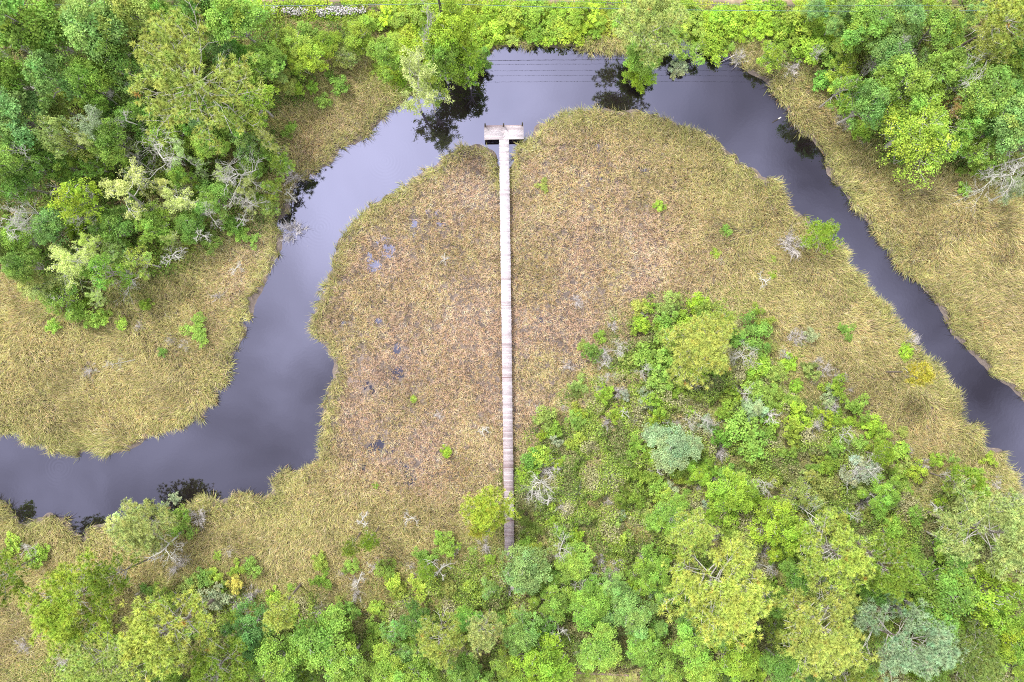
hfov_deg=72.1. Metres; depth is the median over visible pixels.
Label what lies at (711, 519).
shrub
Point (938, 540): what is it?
broadleaf tree
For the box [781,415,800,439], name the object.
shrub
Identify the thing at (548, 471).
twig bush
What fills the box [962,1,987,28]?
broadleaf tree
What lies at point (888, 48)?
broadleaf tree
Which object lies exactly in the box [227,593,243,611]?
twig bush
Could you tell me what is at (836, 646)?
pine tree
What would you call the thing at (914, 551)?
shrub
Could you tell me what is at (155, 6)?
broadleaf tree
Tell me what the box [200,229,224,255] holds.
shrub
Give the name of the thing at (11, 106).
broadleaf tree
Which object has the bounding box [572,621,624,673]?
broadleaf tree
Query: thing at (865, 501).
twig bush
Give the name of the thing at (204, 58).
shrub
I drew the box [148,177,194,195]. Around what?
mossy dead tree
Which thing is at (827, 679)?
shrub
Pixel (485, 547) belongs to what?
twig bush
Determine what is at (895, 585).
pine tree
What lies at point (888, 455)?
young pine tree
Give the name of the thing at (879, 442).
shrub
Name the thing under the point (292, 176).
twig bush
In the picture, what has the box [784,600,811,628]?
broadleaf tree
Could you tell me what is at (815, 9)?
broadleaf tree
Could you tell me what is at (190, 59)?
pine tree
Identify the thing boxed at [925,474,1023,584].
pine tree
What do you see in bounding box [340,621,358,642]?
shrub
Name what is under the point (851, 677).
pine tree
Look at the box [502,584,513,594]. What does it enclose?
twig bush
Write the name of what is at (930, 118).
broadleaf tree
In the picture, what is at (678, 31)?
broadleaf tree
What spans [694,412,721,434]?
dead tree
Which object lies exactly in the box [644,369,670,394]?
shrub
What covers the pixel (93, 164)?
broadleaf tree
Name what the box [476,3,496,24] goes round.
shrub
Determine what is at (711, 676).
broadleaf tree
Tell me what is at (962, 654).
broadleaf tree
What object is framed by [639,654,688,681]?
broadleaf tree
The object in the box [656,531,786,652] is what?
pine tree
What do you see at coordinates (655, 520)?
broadleaf tree
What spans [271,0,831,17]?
rubble
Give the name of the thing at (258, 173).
broadleaf tree
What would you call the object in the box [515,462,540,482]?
shrub
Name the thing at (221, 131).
broadleaf tree
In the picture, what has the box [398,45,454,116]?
mossy dead tree
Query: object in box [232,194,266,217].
dead tree
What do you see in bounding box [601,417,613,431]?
twig bush
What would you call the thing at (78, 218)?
dead tree
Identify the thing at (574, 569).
broadleaf tree
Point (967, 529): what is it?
shrub
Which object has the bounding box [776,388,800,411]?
shrub
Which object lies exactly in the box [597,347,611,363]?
twig bush
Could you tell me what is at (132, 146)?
mossy dead tree
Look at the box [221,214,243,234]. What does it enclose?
shrub
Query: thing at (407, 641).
shrub
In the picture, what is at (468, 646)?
shrub
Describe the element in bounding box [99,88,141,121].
dead tree
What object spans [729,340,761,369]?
dead tree
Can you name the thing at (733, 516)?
shrub
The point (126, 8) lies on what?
broadleaf tree
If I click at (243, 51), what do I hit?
broadleaf tree
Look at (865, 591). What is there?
broadleaf tree
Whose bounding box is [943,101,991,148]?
broadleaf tree
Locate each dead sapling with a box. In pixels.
[0,32,50,71]
[0,211,29,230]
[47,183,87,194]
[103,357,135,370]
[158,245,185,266]
[193,228,211,241]
[229,261,243,274]
[234,212,252,227]
[284,184,296,203]
[351,571,366,588]
[357,511,368,527]
[403,509,416,521]
[423,559,456,579]
[541,493,555,505]
[551,621,570,648]
[757,270,770,288]
[763,408,782,424]
[928,500,943,513]
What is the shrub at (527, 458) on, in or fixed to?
on the ground at (418, 464)
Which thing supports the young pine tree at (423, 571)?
on the ground at (418, 464)
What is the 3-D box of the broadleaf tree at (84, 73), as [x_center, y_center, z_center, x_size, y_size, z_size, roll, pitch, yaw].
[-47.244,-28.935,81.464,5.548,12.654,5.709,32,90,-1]
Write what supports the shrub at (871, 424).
on the ground at (418, 464)
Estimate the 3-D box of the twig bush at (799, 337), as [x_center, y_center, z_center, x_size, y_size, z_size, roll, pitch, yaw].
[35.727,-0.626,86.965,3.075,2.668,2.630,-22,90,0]
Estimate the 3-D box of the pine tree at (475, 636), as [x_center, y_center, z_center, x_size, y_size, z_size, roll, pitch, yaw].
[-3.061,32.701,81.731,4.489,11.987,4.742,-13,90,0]
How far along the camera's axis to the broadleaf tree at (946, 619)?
77.98 m
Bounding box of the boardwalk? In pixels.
[484,122,523,555]
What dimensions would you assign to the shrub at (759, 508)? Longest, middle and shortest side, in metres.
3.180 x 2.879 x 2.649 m
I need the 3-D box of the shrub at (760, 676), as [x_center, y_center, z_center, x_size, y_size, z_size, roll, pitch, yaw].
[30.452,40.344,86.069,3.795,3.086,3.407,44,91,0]
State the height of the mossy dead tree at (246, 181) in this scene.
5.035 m
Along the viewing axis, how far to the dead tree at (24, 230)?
83.68 m
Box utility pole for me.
[438,0,442,12]
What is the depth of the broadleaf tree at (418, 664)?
81.28 m
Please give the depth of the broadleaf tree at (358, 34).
84.40 m
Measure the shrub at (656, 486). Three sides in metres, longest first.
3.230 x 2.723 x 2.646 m
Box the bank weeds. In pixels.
[243,0,889,97]
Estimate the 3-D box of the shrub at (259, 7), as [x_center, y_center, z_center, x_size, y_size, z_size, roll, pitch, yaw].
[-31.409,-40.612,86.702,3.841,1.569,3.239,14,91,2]
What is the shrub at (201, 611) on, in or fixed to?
on the ground at (418, 464)
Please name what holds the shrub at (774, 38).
on the ground at (418, 464)
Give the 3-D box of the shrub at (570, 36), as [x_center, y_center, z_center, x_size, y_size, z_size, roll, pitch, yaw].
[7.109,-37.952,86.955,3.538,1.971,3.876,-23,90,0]
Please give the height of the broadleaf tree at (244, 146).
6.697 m
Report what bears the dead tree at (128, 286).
on the ground at (418, 464)
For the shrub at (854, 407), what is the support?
on the ground at (418, 464)
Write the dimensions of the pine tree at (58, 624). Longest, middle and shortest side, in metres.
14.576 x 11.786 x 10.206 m
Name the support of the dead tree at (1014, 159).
on the ground at (418, 464)
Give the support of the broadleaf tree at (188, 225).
on the ground at (418, 464)
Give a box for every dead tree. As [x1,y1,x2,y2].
[0,181,63,235]
[0,207,36,248]
[2,142,63,172]
[18,542,38,557]
[23,216,67,250]
[44,241,98,289]
[47,248,115,273]
[61,196,122,237]
[62,104,132,161]
[69,231,105,253]
[75,127,130,156]
[78,205,99,224]
[84,284,106,309]
[97,156,151,230]
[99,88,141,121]
[106,132,141,154]
[109,266,150,305]
[115,110,178,141]
[125,152,159,176]
[126,199,170,219]
[130,128,184,188]
[144,524,184,566]
[148,168,198,220]
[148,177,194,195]
[149,89,172,119]
[158,225,183,254]
[167,134,209,180]
[198,199,228,228]
[212,162,234,186]
[213,151,272,207]
[227,169,264,220]
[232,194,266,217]
[253,127,290,154]
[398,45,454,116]
[413,0,440,61]
[521,471,556,500]
[553,523,571,560]
[568,575,592,588]
[594,352,613,368]
[599,373,615,383]
[604,338,626,357]
[634,362,651,381]
[682,415,696,430]
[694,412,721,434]
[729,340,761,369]
[732,384,753,402]
[755,561,778,577]
[757,477,775,496]
[778,349,791,358]
[794,496,824,534]
[810,44,825,60]
[836,425,853,443]
[837,507,863,521]
[844,448,883,494]
[858,55,878,75]
[895,601,909,617]
[898,35,919,63]
[926,20,1010,66]
[935,95,965,119]
[941,53,986,101]
[950,157,1023,210]
[979,146,1023,175]
[986,170,1023,206]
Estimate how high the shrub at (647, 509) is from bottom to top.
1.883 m
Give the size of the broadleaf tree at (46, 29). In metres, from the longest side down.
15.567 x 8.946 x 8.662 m
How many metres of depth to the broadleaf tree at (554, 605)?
83.48 m
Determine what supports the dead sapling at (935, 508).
on the ground at (418, 464)
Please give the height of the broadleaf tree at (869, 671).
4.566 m
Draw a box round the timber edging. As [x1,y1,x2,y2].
[568,671,628,676]
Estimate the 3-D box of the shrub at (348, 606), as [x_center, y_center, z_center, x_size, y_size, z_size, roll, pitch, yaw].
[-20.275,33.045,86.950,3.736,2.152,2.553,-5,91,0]
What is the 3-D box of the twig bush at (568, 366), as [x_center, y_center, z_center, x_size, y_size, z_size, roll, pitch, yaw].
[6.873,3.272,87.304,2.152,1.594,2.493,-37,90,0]
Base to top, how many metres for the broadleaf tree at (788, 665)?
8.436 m
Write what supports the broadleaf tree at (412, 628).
on the ground at (418, 464)
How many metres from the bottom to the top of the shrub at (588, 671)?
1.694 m
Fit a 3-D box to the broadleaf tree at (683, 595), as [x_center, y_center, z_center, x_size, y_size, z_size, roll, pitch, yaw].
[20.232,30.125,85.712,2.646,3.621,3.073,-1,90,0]
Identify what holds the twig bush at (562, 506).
on the ground at (418, 464)
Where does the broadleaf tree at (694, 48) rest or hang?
on the ground at (418, 464)
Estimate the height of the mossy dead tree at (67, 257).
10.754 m
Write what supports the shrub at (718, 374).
on the ground at (418, 464)
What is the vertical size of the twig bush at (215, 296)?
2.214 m
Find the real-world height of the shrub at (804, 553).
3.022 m
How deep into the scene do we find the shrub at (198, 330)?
86.69 m
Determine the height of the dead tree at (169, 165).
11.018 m
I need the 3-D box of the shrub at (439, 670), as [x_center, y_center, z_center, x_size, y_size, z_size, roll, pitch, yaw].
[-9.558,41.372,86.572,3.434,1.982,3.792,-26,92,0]
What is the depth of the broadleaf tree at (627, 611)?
82.65 m
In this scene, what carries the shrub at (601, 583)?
on the ground at (418, 464)
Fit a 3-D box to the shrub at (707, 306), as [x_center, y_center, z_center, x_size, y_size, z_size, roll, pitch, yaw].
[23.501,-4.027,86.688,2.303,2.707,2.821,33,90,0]
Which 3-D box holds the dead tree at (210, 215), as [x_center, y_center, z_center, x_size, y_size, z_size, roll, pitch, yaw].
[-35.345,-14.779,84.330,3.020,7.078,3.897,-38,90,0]
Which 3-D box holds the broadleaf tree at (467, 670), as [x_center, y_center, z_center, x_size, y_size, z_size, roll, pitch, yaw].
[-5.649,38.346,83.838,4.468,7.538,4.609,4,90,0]
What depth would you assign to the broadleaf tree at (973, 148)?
82.98 m
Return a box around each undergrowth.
[0,0,385,324]
[0,281,1023,681]
[762,0,1023,202]
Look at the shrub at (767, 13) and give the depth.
86.61 m
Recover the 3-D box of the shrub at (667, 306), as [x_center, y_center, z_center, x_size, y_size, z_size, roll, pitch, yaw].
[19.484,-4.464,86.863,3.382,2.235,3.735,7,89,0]
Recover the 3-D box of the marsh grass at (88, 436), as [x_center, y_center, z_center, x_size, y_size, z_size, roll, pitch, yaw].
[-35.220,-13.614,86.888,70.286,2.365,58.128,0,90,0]
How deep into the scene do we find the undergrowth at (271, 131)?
86.84 m
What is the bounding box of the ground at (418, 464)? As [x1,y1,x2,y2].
[0,0,1023,681]
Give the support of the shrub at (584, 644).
on the ground at (418, 464)
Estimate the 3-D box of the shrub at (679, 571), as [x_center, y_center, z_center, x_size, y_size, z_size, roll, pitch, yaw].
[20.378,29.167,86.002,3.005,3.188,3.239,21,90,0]
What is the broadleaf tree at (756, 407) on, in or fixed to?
on the ground at (418, 464)
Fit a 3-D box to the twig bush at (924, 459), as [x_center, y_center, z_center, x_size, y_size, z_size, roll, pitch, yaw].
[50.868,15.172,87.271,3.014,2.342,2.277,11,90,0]
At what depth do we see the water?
88.00 m
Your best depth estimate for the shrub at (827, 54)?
85.74 m
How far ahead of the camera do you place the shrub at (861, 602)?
86.22 m
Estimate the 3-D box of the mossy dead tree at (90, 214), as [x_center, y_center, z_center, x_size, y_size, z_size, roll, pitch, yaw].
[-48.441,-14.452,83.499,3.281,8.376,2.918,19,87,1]
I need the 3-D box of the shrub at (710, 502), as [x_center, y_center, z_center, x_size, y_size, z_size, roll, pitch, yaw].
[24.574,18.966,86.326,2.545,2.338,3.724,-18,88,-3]
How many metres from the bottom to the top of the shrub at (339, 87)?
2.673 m
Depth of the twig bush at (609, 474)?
86.56 m
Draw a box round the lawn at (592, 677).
[566,673,636,681]
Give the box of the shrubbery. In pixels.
[13,0,1021,681]
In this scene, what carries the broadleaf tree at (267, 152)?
on the ground at (418, 464)
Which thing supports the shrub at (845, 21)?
on the ground at (418, 464)
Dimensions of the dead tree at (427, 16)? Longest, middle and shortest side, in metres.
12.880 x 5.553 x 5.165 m
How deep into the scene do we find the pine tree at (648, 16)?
75.14 m
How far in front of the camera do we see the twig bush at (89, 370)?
87.27 m
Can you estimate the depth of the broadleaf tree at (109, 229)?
81.99 m
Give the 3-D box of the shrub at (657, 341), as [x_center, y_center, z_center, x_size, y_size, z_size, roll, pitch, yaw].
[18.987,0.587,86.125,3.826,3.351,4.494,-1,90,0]
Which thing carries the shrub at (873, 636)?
on the ground at (418, 464)
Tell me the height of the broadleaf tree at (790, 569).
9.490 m
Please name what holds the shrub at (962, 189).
on the ground at (418, 464)
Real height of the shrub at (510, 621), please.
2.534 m
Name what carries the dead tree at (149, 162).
on the ground at (418, 464)
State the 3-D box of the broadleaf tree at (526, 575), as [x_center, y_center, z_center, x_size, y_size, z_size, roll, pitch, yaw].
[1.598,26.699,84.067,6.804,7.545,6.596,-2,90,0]
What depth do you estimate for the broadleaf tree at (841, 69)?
84.97 m
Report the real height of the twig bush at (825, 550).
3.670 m
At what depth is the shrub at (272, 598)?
86.54 m
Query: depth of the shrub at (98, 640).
86.23 m
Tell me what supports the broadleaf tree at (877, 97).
on the ground at (418, 464)
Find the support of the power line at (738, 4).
attached to the utility pole
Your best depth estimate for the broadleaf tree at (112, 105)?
82.57 m
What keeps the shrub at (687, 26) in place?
on the ground at (418, 464)
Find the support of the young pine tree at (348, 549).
on the ground at (418, 464)
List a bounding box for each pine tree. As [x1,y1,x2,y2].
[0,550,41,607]
[10,547,122,661]
[51,621,140,681]
[80,552,153,601]
[104,497,189,562]
[118,585,218,681]
[125,0,276,153]
[184,630,254,681]
[262,583,301,638]
[340,532,360,559]
[358,527,380,551]
[412,608,467,669]
[415,558,436,583]
[459,485,520,538]
[465,607,503,658]
[466,522,485,540]
[609,0,690,68]
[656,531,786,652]
[658,312,742,391]
[665,507,722,566]
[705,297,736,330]
[775,568,881,681]
[793,504,878,595]
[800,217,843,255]
[812,651,877,681]
[853,531,925,612]
[864,443,895,468]
[884,360,938,386]
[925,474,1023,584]
[928,461,990,499]
[953,0,1023,62]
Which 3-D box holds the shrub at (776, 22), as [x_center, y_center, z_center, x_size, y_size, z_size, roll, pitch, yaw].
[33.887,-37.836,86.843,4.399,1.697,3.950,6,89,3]
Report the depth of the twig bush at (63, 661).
86.93 m
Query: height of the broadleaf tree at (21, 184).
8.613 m
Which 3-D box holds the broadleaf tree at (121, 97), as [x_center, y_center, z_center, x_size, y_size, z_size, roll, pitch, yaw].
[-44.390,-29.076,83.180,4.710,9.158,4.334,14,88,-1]
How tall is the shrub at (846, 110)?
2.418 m
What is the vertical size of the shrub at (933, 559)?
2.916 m
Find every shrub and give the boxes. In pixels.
[0,531,21,560]
[22,543,51,567]
[36,284,54,305]
[62,218,82,240]
[65,300,89,322]
[73,264,93,279]
[81,308,108,328]
[91,619,113,648]
[104,258,123,275]
[108,634,125,651]
[114,315,127,330]
[143,656,162,673]
[156,586,177,612]
[157,347,167,357]
[161,503,198,540]
[165,491,181,505]
[173,573,207,605]
[178,311,208,347]
[186,566,214,588]
[191,598,209,617]
[193,620,214,640]
[196,581,232,614]
[198,45,206,61]
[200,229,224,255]
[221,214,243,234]
[224,573,242,594]
[226,225,250,242]
[231,657,259,679]
[238,58,257,77]
[241,670,254,681]
[242,555,263,580]
[248,0,270,25]
[265,585,280,605]
[283,603,303,623]
[294,20,318,38]
[295,659,308,675]
[308,566,331,590]
[311,549,328,571]
[330,74,350,98]
[336,600,361,619]
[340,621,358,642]
[364,615,391,650]
[370,13,391,32]
[373,557,398,580]
[379,5,393,25]
[383,2,408,28]
[383,567,400,590]
[386,31,405,43]
[389,581,407,600]
[394,37,419,58]
[395,637,413,650]
[403,0,433,24]
[407,573,437,603]
[410,394,416,403]
[411,13,431,29]
[411,38,421,62]
[411,546,441,574]
[422,0,451,15]
[425,667,444,681]
[434,530,461,558]
[440,444,451,458]
[440,576,457,598]
[442,0,479,21]
[454,630,472,649]
[460,580,480,597]
[469,27,485,46]
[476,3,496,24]
[481,16,506,40]
[496,1,524,26]
[506,604,528,631]
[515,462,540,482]
[516,0,540,28]
[518,515,543,538]
[519,447,542,469]
[521,11,549,46]
[523,0,550,17]
[527,445,555,467]
[530,404,557,429]
[533,177,548,193]
[538,27,560,46]
[541,10,569,44]
[544,418,562,438]
[546,0,565,21]
[546,540,563,562]
[548,633,564,650]
[549,525,574,545]
[553,20,586,46]
[556,0,589,31]
[563,575,581,591]
[564,409,586,430]
[564,431,587,452]
[567,22,592,46]
[570,637,592,655]
[576,339,588,352]
[581,342,603,363]
[582,669,593,677]
[583,573,604,595]
[593,383,613,404]
[604,403,625,424]
[609,533,626,553]
[610,10,625,28]
[614,486,632,508]
[625,430,651,459]
[625,571,640,594]
[630,298,650,315]
[630,467,659,491]
[632,340,662,372]
[633,313,649,333]
[635,502,654,520]
[637,385,656,411]
[638,540,663,564]
[640,391,666,416]
[640,667,651,681]
[643,583,657,597]
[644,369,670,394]
[647,347,674,390]
[647,408,668,427]
[648,474,668,498]
[652,199,667,211]
[652,487,673,509]
[653,311,678,330]
[653,328,682,362]
[653,524,670,540]
[656,290,683,318]
[659,386,683,408]
[665,354,684,372]
[666,644,683,665]
[668,567,692,589]
[669,461,688,481]
[673,0,696,25]
[676,308,702,334]
[680,13,698,36]
[682,507,696,532]
[686,9,708,38]
[686,292,710,312]
[689,366,711,382]
[691,413,713,437]
[693,300,713,316]
[695,18,729,46]
[700,509,723,526]
[703,40,727,66]
[703,481,722,508]
[708,3,728,25]
[710,248,721,258]
[710,424,731,447]
[711,367,725,378]
[714,398,738,421]
[716,463,741,484]
[718,1,744,37]
[718,525,739,547]
[719,25,739,44]
[719,223,732,236]
[721,403,777,464]
[723,509,740,528]
[724,472,753,487]
[726,327,742,348]
[733,2,757,25]
[736,17,755,31]
[737,309,773,356]
[738,447,760,467]
[739,495,765,517]
[740,378,778,412]
[740,531,761,558]
[743,373,761,387]
[744,349,771,378]
[747,478,761,497]
[749,15,774,40]
[753,505,777,528]
[753,667,770,681]
[759,4,777,22]
[761,361,788,385]
[765,495,783,508]
[766,381,783,402]
[766,461,789,487]
[768,270,776,278]
[769,24,780,41]
[772,16,802,47]
[772,642,791,659]
[776,7,818,45]
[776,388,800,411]
[777,551,799,563]
[780,351,797,372]
[780,499,798,515]
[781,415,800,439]
[787,400,814,431]
[791,33,826,66]
[793,0,807,10]
[799,542,822,564]
[807,26,831,45]
[809,16,827,37]
[810,477,838,510]
[812,68,832,91]
[816,40,850,69]
[817,373,847,403]
[817,454,840,477]
[820,573,836,590]
[821,664,834,681]
[822,0,843,25]
[824,406,842,426]
[827,75,845,97]
[832,511,850,534]
[836,91,854,119]
[837,321,856,341]
[842,17,858,28]
[843,391,871,422]
[848,474,871,503]
[849,120,870,140]
[855,600,868,616]
[857,414,886,439]
[857,621,886,643]
[860,445,883,473]
[862,35,872,55]
[865,438,893,462]
[873,424,893,447]
[875,629,894,647]
[883,511,907,538]
[891,440,910,466]
[898,342,913,361]
[898,543,923,566]
[899,594,913,618]
[905,457,928,483]
[907,503,924,526]
[920,556,940,575]
[926,141,948,169]
[942,482,967,506]
[947,36,965,50]
[956,515,974,538]
[957,181,972,197]
[970,631,1000,657]
[998,490,1023,511]
[1000,659,1016,672]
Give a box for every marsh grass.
[0,0,506,459]
[507,0,1023,399]
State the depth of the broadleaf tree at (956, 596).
77.70 m
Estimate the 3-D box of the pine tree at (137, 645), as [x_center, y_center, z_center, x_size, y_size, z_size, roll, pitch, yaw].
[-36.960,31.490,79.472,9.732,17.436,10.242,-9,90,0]
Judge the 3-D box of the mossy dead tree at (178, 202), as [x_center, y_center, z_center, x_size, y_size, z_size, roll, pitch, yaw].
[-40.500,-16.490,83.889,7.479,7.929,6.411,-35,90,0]
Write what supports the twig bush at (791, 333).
on the ground at (418, 464)
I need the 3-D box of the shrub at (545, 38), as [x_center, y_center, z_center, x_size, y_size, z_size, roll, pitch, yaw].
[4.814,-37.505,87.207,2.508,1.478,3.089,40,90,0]
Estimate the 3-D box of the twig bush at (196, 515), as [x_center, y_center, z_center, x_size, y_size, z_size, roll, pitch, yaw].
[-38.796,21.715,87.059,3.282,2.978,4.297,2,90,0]
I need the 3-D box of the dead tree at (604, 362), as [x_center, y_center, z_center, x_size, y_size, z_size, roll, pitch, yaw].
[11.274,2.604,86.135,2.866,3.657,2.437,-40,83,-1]
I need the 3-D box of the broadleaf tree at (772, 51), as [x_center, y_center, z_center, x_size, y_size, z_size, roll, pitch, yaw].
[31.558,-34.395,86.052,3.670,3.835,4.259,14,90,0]
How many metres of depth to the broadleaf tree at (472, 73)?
81.79 m
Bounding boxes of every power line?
[24,3,1002,10]
[528,0,923,5]
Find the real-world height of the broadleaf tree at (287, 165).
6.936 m
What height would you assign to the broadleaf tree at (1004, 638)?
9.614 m
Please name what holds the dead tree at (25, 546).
on the ground at (418, 464)
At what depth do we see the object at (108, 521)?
84.11 m
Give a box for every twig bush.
[14,632,31,655]
[52,654,70,672]
[81,361,99,378]
[131,318,147,330]
[163,558,184,578]
[176,553,191,567]
[178,338,188,349]
[188,501,208,532]
[211,289,224,301]
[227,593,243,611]
[239,584,263,602]
[271,218,308,245]
[278,160,305,187]
[312,602,326,614]
[350,575,362,587]
[351,584,362,601]
[367,561,378,574]
[433,408,444,420]
[475,535,493,555]
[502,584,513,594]
[522,483,552,510]
[543,455,555,476]
[555,496,574,515]
[559,359,574,373]
[570,294,582,308]
[592,552,606,572]
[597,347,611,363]
[598,565,613,581]
[600,464,619,483]
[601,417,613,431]
[607,318,617,331]
[611,559,627,571]
[613,387,629,400]
[714,443,728,461]
[731,48,747,66]
[757,541,770,557]
[774,224,795,248]
[776,236,806,261]
[781,58,803,81]
[784,328,802,345]
[795,327,810,345]
[806,416,825,437]
[812,356,823,368]
[816,537,840,560]
[818,361,833,377]
[826,368,851,386]
[829,398,839,418]
[834,114,850,131]
[857,497,873,510]
[904,333,920,349]
[914,457,929,468]
[988,474,1003,489]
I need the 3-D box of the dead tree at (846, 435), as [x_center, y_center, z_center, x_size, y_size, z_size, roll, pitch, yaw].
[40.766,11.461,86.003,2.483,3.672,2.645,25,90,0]
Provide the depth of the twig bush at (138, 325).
87.44 m
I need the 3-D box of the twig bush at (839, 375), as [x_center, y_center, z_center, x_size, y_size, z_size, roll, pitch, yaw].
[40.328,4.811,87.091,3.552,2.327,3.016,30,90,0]
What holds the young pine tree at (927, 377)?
on the ground at (418, 464)
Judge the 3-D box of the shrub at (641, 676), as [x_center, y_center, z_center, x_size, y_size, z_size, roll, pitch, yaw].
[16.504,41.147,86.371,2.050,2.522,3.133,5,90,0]
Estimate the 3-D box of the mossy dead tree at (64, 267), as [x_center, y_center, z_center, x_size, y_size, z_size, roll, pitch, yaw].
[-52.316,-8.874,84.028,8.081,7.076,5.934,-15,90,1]
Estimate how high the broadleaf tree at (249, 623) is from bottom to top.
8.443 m
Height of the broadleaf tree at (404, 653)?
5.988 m
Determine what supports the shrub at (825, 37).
on the ground at (418, 464)
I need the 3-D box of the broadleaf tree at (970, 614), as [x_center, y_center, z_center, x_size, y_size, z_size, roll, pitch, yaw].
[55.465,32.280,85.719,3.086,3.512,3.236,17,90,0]
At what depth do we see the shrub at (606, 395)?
86.20 m
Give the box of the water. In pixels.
[0,39,1023,536]
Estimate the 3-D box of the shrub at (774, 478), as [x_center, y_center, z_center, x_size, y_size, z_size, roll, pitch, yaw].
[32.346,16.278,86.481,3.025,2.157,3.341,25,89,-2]
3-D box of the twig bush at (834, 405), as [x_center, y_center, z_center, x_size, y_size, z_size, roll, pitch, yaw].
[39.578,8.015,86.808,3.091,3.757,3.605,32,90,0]
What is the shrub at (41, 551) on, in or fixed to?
on the ground at (418, 464)
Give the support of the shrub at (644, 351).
on the ground at (418, 464)
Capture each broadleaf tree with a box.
[0,0,78,54]
[0,51,44,96]
[0,86,57,149]
[0,127,45,165]
[0,138,46,184]
[0,166,51,201]
[0,179,26,209]
[0,219,41,262]
[0,234,20,257]
[0,248,55,282]
[14,265,62,301]
[17,45,83,110]
[22,148,64,181]
[27,25,71,63]
[29,204,70,245]
[30,115,93,162]
[41,278,81,322]
[44,93,82,120]
[44,177,106,230]
[46,0,64,11]
[47,154,91,185]
[58,0,140,63]
[63,56,126,117]
[74,154,113,177]
[84,38,152,90]
[84,113,141,165]
[87,200,141,246]
[87,252,135,289]
[99,239,129,264]
[102,0,179,44]
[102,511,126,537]
[103,101,129,129]
[107,70,152,107]
[112,94,163,142]
[122,244,163,280]
[130,200,174,245]
[139,115,193,161]
[146,0,192,47]
[149,674,159,681]
[159,661,183,681]
[164,162,198,193]
[166,109,192,135]
[173,84,226,130]
[173,206,208,244]
[177,0,212,36]
[177,675,189,681]
[185,112,216,135]
[189,126,230,161]
[192,177,233,221]
[202,0,277,46]
[204,34,237,69]
[214,105,252,146]
[220,596,279,662]
[225,39,249,64]
[225,59,259,88]
[228,130,263,162]
[232,84,279,131]
[234,149,266,178]
[245,628,309,681]
[246,40,287,82]
[255,137,278,160]
[258,194,280,217]
[260,176,284,201]
[267,23,313,69]
[268,151,295,179]
[273,68,296,97]
[275,664,310,681]
[277,603,351,673]
[287,34,328,80]
[302,665,323,681]
[311,29,344,59]
[323,635,374,681]
[332,44,358,69]
[341,14,378,55]
[366,34,402,73]
[366,642,407,681]
[379,619,407,644]
[392,640,417,669]
[393,643,438,681]
[398,598,434,642]
[417,75,448,112]
[423,0,482,72]
[423,39,470,83]
[446,650,482,681]
[448,55,485,89]
[451,605,484,633]
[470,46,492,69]
[478,670,508,681]
[480,576,501,600]
[489,647,521,679]
[496,543,552,596]
[501,602,542,657]
[504,669,536,681]
[507,624,575,681]
[528,575,572,624]
[534,612,556,637]
[542,569,561,586]
[554,536,595,584]
[562,574,612,632]
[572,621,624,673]
[594,566,633,604]
[600,584,663,641]
[621,64,657,93]
[622,39,666,80]
[625,552,671,596]
[625,623,667,668]
[639,492,691,537]
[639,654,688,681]
[641,420,703,475]
[649,618,668,639]
[651,584,680,612]
[659,23,689,56]
[659,615,716,673]
[668,55,688,79]
[670,580,686,601]
[673,605,698,630]
[677,39,710,67]
[683,457,712,486]
[683,657,722,681]
[696,611,739,650]
[705,466,759,514]
[711,635,762,681]
[717,667,736,681]
[741,394,768,421]
[745,497,816,561]
[755,39,786,72]
[756,616,796,649]
[757,643,804,681]
[758,585,790,618]
[778,468,823,512]
[778,557,815,593]
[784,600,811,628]
[800,0,829,22]
[801,673,825,681]
[818,74,864,110]
[822,14,846,37]
[823,54,857,86]
[829,0,856,24]
[829,36,862,62]
[836,77,893,132]
[839,453,879,486]
[840,0,895,53]
[847,591,969,681]
[853,574,878,601]
[857,471,902,520]
[857,661,876,681]
[863,33,913,77]
[863,50,939,120]
[869,87,966,193]
[873,577,906,606]
[874,109,895,131]
[885,0,926,50]
[903,543,983,625]
[903,594,959,643]
[905,46,932,70]
[913,2,966,49]
[913,653,953,681]
[918,45,972,103]
[920,86,941,110]
[922,0,942,15]
[924,525,977,563]
[936,128,970,161]
[939,631,975,671]
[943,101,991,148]
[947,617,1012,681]
[951,59,1023,119]
[958,133,998,171]
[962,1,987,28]
[963,602,978,619]
[964,614,1021,651]
[967,560,1023,631]
[970,51,1004,69]
[971,605,1023,671]
[979,118,997,143]
[981,92,1023,165]
[992,37,1023,96]
[1007,141,1023,160]
[1012,663,1023,681]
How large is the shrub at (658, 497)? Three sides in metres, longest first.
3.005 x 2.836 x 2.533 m
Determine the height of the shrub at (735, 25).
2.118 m
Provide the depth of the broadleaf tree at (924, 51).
82.51 m
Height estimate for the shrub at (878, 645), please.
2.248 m
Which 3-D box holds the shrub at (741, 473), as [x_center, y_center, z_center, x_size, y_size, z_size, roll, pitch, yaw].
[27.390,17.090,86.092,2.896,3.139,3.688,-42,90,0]
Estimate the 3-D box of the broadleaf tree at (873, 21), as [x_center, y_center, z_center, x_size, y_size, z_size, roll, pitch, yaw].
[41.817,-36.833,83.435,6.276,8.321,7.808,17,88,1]
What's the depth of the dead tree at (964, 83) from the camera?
79.29 m
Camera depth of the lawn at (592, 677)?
87.20 m
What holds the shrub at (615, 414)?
on the ground at (418, 464)
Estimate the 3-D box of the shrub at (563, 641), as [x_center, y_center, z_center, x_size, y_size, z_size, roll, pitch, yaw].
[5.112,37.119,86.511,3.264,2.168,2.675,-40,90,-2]
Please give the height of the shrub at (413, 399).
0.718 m
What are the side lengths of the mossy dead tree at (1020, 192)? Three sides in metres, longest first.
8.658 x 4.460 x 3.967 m
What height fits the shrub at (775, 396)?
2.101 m
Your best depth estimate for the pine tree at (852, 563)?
74.55 m
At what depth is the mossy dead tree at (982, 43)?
79.74 m

